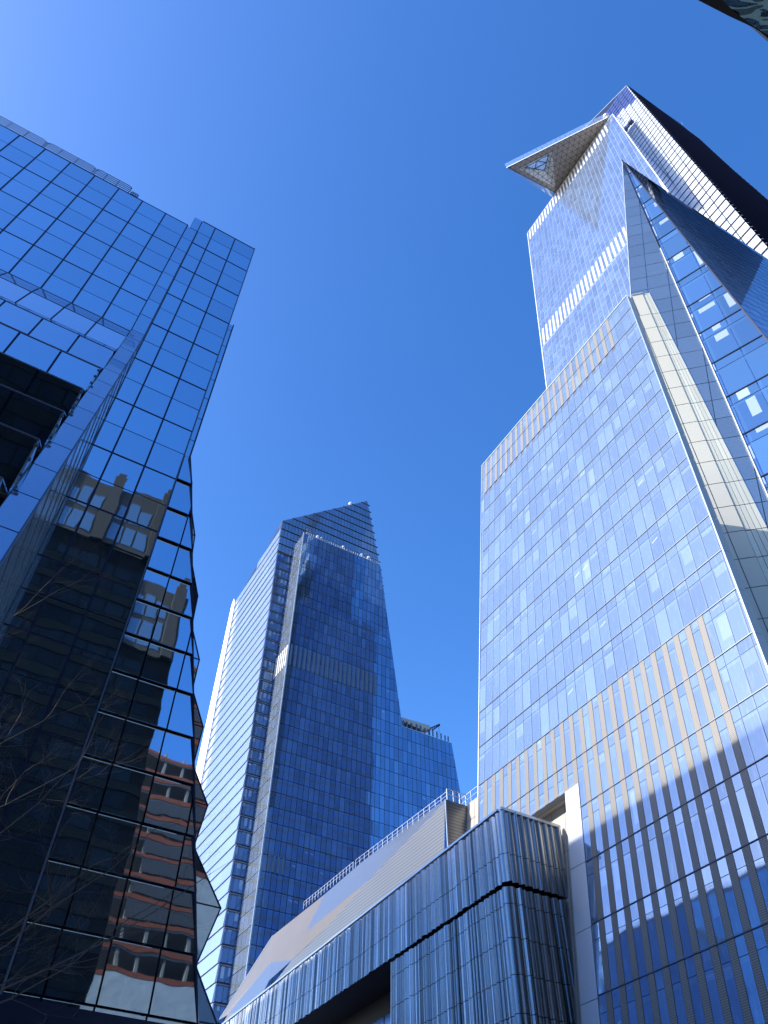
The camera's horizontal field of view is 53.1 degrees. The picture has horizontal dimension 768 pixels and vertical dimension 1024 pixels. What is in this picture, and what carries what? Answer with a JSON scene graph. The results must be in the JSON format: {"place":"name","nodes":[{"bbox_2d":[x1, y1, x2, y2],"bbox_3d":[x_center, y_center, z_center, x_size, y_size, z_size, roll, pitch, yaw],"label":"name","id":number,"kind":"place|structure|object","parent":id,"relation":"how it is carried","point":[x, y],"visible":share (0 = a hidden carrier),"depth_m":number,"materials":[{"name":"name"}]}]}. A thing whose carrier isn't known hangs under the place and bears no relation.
{"place":"outdoors","nodes":[
{"label":"outdoors","id":0,"kind":"place"},
{"bbox_2d":[0,0,767,805],"label":"sky","id":1,"kind":"structure","parent":0,"point":[384,342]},
{"bbox_3d":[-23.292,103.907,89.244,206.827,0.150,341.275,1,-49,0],"label":"pavement","id":2,"kind":"structure","parent":0,"visible":0},
{"bbox_2d":[219,789,466,1020],"bbox_3d":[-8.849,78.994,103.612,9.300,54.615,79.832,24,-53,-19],"label":"louvred rooftop building","id":3,"kind":"structure","parent":2,"relation":"on","point":[384,870],"depth_m":108.82,"materials":[{"name":"grey metal"}]},
{"bbox_2d":[222,806,576,1023],"bbox_3d":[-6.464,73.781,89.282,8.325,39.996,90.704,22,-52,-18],"label":"ribbed metal building","id":4,"kind":"structure","parent":2,"relation":"on","point":[471,926],"depth_m":76.25,"materials":[{"name":"blue metal"}]},
{"bbox_3d":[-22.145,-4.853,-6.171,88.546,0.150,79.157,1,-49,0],"label":"pavement","id":5,"kind":"structure","parent":0,"visible":0},
{"bbox_2d":[0,539,167,827],"bbox_3d":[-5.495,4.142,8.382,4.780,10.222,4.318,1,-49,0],"label":"bare tree","id":6,"kind":"object","parent":5,"relation":"on","point":[53,715],"visible":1,"depth_m":10.67,"materials":[{"name":"grey plant"}]},
{"bbox_2d":[0,116,254,1023],"bbox_3d":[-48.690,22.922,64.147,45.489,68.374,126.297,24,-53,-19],"label":"glass office building","id":7,"kind":"structure","parent":5,"relation":"on","point":[117,306],"depth_m":33.31,"materials":[{"name":"blue glass"}]},
{"bbox_2d":[0,705,276,1023],"bbox_3d":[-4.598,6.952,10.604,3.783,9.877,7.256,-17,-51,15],"label":"bare tree","id":8,"kind":"object","parent":5,"relation":"on","point":[56,964],"visible":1,"depth_m":11.36,"materials":[{"name":"grey plant"}]},
{"bbox_2d":[699,0,767,41],"bbox_3d":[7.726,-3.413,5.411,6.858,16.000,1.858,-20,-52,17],"label":"curved canopy","id":9,"kind":"object","parent":5,"relation":"on","point":[753,14],"visible":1,"depth_m":11.83,"materials":[{"name":"black"}]},
{"label":"ground","id":10,"kind":"structure","parent":0,"visible":0},
{"bbox_2d":[196,501,461,1023],"bbox_3d":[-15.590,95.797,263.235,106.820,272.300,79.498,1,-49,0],"label":"glass skyscraper","id":11,"kind":"structure","parent":10,"relation":"on","point":[319,764],"depth_m":249.69,"materials":[{"name":"blue glass"}]},
{"bbox_2d":[401,717,439,734],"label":"window cleaning crane","id":12,"kind":"object","parent":11,"relation":"on","point":[417,726],"depth_m":269.46,"materials":[{"name":"grey metal"}]},
{"bbox_2d":[445,85,767,1023],"bbox_3d":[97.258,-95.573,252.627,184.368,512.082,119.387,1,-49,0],"label":"glass skyscraper","id":13,"kind":"structure","parent":10,"relation":"on","point":[623,683],"depth_m":95.54,"materials":[{"name":"blue glass"}]},
{"bbox_2d":[632,176,639,185],"bbox_3d":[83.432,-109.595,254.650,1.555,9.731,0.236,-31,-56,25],"label":"corner window","id":14,"kind":"structure","parent":13,"relation":"in","point":[637,183],"depth_m":254.06,"materials":[{"name":"blue glass"}]},
{"bbox_2d":[639,188,650,201],"bbox_3d":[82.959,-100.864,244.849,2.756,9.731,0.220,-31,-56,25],"label":"corner window","id":15,"kind":"structure","parent":13,"relation":"in","point":[645,196],"depth_m":244.62,"materials":[{"name":"blue glass"}]},
{"bbox_2d":[644,199,653,206],"bbox_3d":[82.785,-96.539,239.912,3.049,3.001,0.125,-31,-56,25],"label":"corner window","id":16,"kind":"structure","parent":13,"relation":"in","point":[650,201],"depth_m":239.77,"materials":[{"name":"blue glass"}]},
{"bbox_2d":[646,202,661,219],"bbox_3d":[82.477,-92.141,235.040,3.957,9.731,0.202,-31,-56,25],"label":"corner window","id":17,"kind":"structure","parent":13,"relation":"in","point":[653,209],"depth_m":234.88,"materials":[{"name":"blue glass"}]},
{"bbox_2d":[652,213,665,223],"bbox_3d":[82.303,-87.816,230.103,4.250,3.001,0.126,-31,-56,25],"label":"corner window","id":18,"kind":"structure","parent":13,"relation":"in","point":[660,217],"depth_m":230.14,"materials":[{"name":"blue glass"}]},
{"bbox_2d":[660,244,667,259],"bbox_3d":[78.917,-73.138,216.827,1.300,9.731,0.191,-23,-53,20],"label":"corner window","id":19,"kind":"structure","parent":13,"relation":"in","point":[663,251],"depth_m":216.88,"materials":[{"name":"blue glass"}]},
{"bbox_2d":[654,217,674,237],"bbox_3d":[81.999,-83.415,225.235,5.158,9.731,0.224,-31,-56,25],"label":"corner window","id":20,"kind":"structure","parent":13,"relation":"in","point":[664,226],"depth_m":225.14,"materials":[{"name":"blue glass"}]},
{"bbox_2d":[660,229,678,243],"bbox_3d":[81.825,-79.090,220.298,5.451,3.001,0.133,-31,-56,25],"label":"corner window","id":21,"kind":"structure","parent":13,"relation":"in","point":[674,232],"depth_m":220.19,"materials":[{"name":"blue glass"}]},
{"bbox_2d":[669,265,676,281],"bbox_3d":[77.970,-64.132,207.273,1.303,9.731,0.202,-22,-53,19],"label":"corner window","id":22,"kind":"structure","parent":13,"relation":"in","point":[670,267],"depth_m":207.56,"materials":[{"name":"blue glass"}]},
{"bbox_2d":[662,233,687,257],"bbox_3d":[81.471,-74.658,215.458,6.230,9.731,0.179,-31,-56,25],"label":"corner window","id":23,"kind":"structure","parent":13,"relation":"in","point":[677,243],"depth_m":215.40,"materials":[{"name":"blue glass"}]},
{"bbox_2d":[669,247,690,263],"bbox_3d":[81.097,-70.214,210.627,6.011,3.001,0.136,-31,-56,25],"label":"corner window","id":24,"kind":"structure","parent":13,"relation":"in","point":[687,250],"depth_m":210.47,"materials":[{"name":"blue glass"}]},
{"bbox_2d":[679,288,687,306],"bbox_3d":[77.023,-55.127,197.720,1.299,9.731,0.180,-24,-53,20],"label":"corner window","id":25,"kind":"structure","parent":13,"relation":"in","point":[680,290],"depth_m":197.71,"materials":[{"name":"blue glass"}]},
{"bbox_2d":[672,252,698,280],"bbox_3d":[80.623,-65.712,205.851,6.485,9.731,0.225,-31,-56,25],"label":"corner window","id":26,"kind":"structure","parent":13,"relation":"in","point":[684,266],"depth_m":205.89,"materials":[{"name":"blue glass"}]},
{"bbox_2d":[679,269,701,286],"bbox_3d":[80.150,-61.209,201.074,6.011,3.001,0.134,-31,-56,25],"label":"corner window","id":27,"kind":"structure","parent":13,"relation":"in","point":[697,273],"depth_m":200.95,"materials":[{"name":"blue glass"}]},
{"bbox_2d":[690,313,699,332],"bbox_3d":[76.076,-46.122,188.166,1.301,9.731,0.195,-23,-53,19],"label":"corner window","id":28,"kind":"structure","parent":13,"relation":"in","point":[691,315],"depth_m":188.18,"materials":[{"name":"blue glass"}]},
{"bbox_2d":[681,274,710,304],"bbox_3d":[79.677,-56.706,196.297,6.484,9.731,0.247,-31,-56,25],"label":"corner window","id":29,"kind":"structure","parent":13,"relation":"in","point":[698,287],"depth_m":196.27,"materials":[{"name":"blue glass"}]},
{"bbox_2d":[692,250,703,266],"bbox_3d":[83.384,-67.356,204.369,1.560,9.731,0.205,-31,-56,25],"label":"corner window","id":30,"kind":"structure","parent":13,"relation":"in","point":[700,262],"depth_m":203.54,"materials":[{"name":"white glass"}]},
{"bbox_2d":[690,293,714,311],"bbox_3d":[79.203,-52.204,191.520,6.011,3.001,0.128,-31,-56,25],"label":"corner window","id":31,"kind":"structure","parent":13,"relation":"in","point":[710,297],"depth_m":191.42,"materials":[{"name":"blue glass"}]},
{"bbox_2d":[701,265,708,272],"bbox_3d":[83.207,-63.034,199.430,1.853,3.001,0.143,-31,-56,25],"label":"corner window","id":32,"kind":"structure","parent":13,"relation":"in","point":[704,269],"depth_m":199.29,"materials":[{"name":"blue glass"}]},
{"bbox_2d":[702,341,712,362],"bbox_3d":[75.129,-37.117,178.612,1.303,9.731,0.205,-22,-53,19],"label":"corner window","id":33,"kind":"structure","parent":13,"relation":"in","point":[703,342],"depth_m":178.55,"materials":[{"name":"blue glass"}]},
{"bbox_2d":[692,299,723,331],"bbox_3d":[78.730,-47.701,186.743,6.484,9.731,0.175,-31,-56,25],"label":"corner window","id":34,"kind":"structure","parent":13,"relation":"in","point":[709,314],"depth_m":186.74,"materials":[{"name":"blue glass"}]},
{"bbox_2d":[704,270,720,290],"bbox_3d":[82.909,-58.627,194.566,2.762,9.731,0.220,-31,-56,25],"label":"corner window","id":35,"kind":"structure","parent":13,"relation":"in","point":[711,279],"depth_m":194.22,"materials":[{"name":"blue glass"}]},
{"bbox_2d":[702,320,727,339],"bbox_3d":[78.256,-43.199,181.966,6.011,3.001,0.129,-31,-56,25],"label":"corner window","id":36,"kind":"structure","parent":13,"relation":"in","point":[723,324],"depth_m":181.88,"materials":[{"name":"blue glass"}]},
{"bbox_2d":[713,286,726,297],"bbox_3d":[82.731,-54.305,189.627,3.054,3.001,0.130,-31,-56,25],"label":"corner window","id":37,"kind":"structure","parent":13,"relation":"in","point":[721,290],"depth_m":189.58,"materials":[{"name":"blue glass"}]},
{"bbox_2d":[715,371,727,395],"bbox_3d":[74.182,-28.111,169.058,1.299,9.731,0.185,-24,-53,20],"label":"corner window","id":38,"kind":"structure","parent":13,"relation":"in","point":[716,372],"depth_m":168.99,"materials":[{"name":"blue glass"}]},
{"bbox_2d":[705,326,738,360],"bbox_3d":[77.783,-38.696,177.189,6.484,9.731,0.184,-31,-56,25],"label":"corner window","id":39,"kind":"structure","parent":13,"relation":"in","point":[723,342],"depth_m":177.14,"materials":[{"name":"blue glass"}]},
{"bbox_2d":[716,292,739,316],"bbox_3d":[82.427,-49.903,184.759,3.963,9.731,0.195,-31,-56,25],"label":"corner window","id":40,"kind":"structure","parent":13,"relation":"in","point":[728,306],"depth_m":184.52,"materials":[{"name":"blue glass"}]},
{"bbox_2d":[715,349,742,369],"bbox_3d":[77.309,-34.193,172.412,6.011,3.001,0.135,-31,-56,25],"label":"corner window","id":41,"kind":"structure","parent":13,"relation":"in","point":[737,354],"depth_m":172.32,"materials":[{"name":"blue glass"}]},
{"bbox_2d":[726,310,745,324],"bbox_3d":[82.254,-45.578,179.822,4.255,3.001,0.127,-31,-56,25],"label":"corner window","id":42,"kind":"structure","parent":13,"relation":"in","point":[740,314],"depth_m":179.71,"materials":[{"name":"blue glass"}]},
{"bbox_2d":[718,356,754,394],"bbox_3d":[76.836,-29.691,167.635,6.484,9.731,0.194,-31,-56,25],"label":"corner window","id":43,"kind":"structure","parent":13,"relation":"in","point":[736,375],"depth_m":167.59,"materials":[{"name":"blue glass"}]},
{"bbox_2d":[730,405,743,433],"bbox_3d":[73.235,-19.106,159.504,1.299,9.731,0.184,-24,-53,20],"label":"corner window","id":44,"kind":"structure","parent":13,"relation":"in","point":[734,413],"depth_m":159.43,"materials":[{"name":"blue glass"}]},
{"bbox_2d":[729,316,760,346],"bbox_3d":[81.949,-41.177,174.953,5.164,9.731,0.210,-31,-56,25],"label":"corner window","id":45,"kind":"structure","parent":13,"relation":"in","point":[744,331],"depth_m":174.74,"materials":[{"name":"blue glass"}]},
{"bbox_2d":[730,382,759,403],"bbox_3d":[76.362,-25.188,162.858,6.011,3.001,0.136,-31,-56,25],"label":"corner window","id":46,"kind":"structure","parent":13,"relation":"in","point":[751,389],"depth_m":162.75,"materials":[{"name":"blue glass"}]},
{"bbox_2d":[734,391,767,431],"bbox_3d":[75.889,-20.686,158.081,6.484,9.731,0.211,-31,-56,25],"label":"corner window","id":47,"kind":"structure","parent":13,"relation":"in","point":[752,411],"depth_m":158.17,"materials":[{"name":"blue glass"}]},
{"bbox_2d":[741,336,767,355],"bbox_3d":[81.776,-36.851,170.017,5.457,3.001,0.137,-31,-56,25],"label":"corner window","id":48,"kind":"structure","parent":13,"relation":"in","point":[755,344],"depth_m":169.94,"materials":[{"name":"blue glass"}]},
{"bbox_2d":[747,444,762,475],"bbox_3d":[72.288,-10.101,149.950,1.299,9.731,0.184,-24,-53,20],"label":"corner window","id":49,"kind":"structure","parent":13,"relation":"in","point":[749,447],"depth_m":149.86,"materials":[{"name":"blue glass"}]},
{"bbox_2d":[745,343,767,379],"bbox_3d":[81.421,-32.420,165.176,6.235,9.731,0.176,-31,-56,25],"label":"corner window","id":50,"kind":"structure","parent":13,"relation":"in","point":[757,359],"depth_m":166.03,"materials":[{"name":"blue glass"}]},
{"bbox_2d":[746,422,767,442],"bbox_3d":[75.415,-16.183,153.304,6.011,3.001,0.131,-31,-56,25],"label":"corner window","id":51,"kind":"structure","parent":13,"relation":"in","point":[761,431],"depth_m":153.60,"materials":[{"name":"blue glass"}]},
{"bbox_2d":[750,434,767,473],"bbox_3d":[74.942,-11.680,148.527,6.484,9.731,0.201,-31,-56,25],"label":"corner window","id":52,"kind":"structure","parent":13,"relation":"in","point":[760,446],"depth_m":150.16,"materials":[{"name":"blue glass"}]},
{"bbox_2d":[757,375,767,388],"bbox_3d":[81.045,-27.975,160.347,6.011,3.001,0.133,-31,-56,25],"label":"corner window","id":53,"kind":"structure","parent":13,"relation":"in","point":[763,382],"depth_m":161.13,"materials":[{"name":"blue glass"}]},
{"bbox_2d":[761,386,767,401],"bbox_3d":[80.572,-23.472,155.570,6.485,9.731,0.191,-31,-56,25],"label":"corner window","id":54,"kind":"structure","parent":13,"relation":"in","point":[765,390],"depth_m":159.02,"materials":[{"name":"blue glass"}]},
{"bbox_2d":[761,477,767,487],"bbox_3d":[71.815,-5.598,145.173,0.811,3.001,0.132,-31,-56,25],"label":"corner window","id":55,"kind":"structure","parent":13,"relation":"in","point":[763,479],"depth_m":145.08,"materials":[{"name":"blue glass"}]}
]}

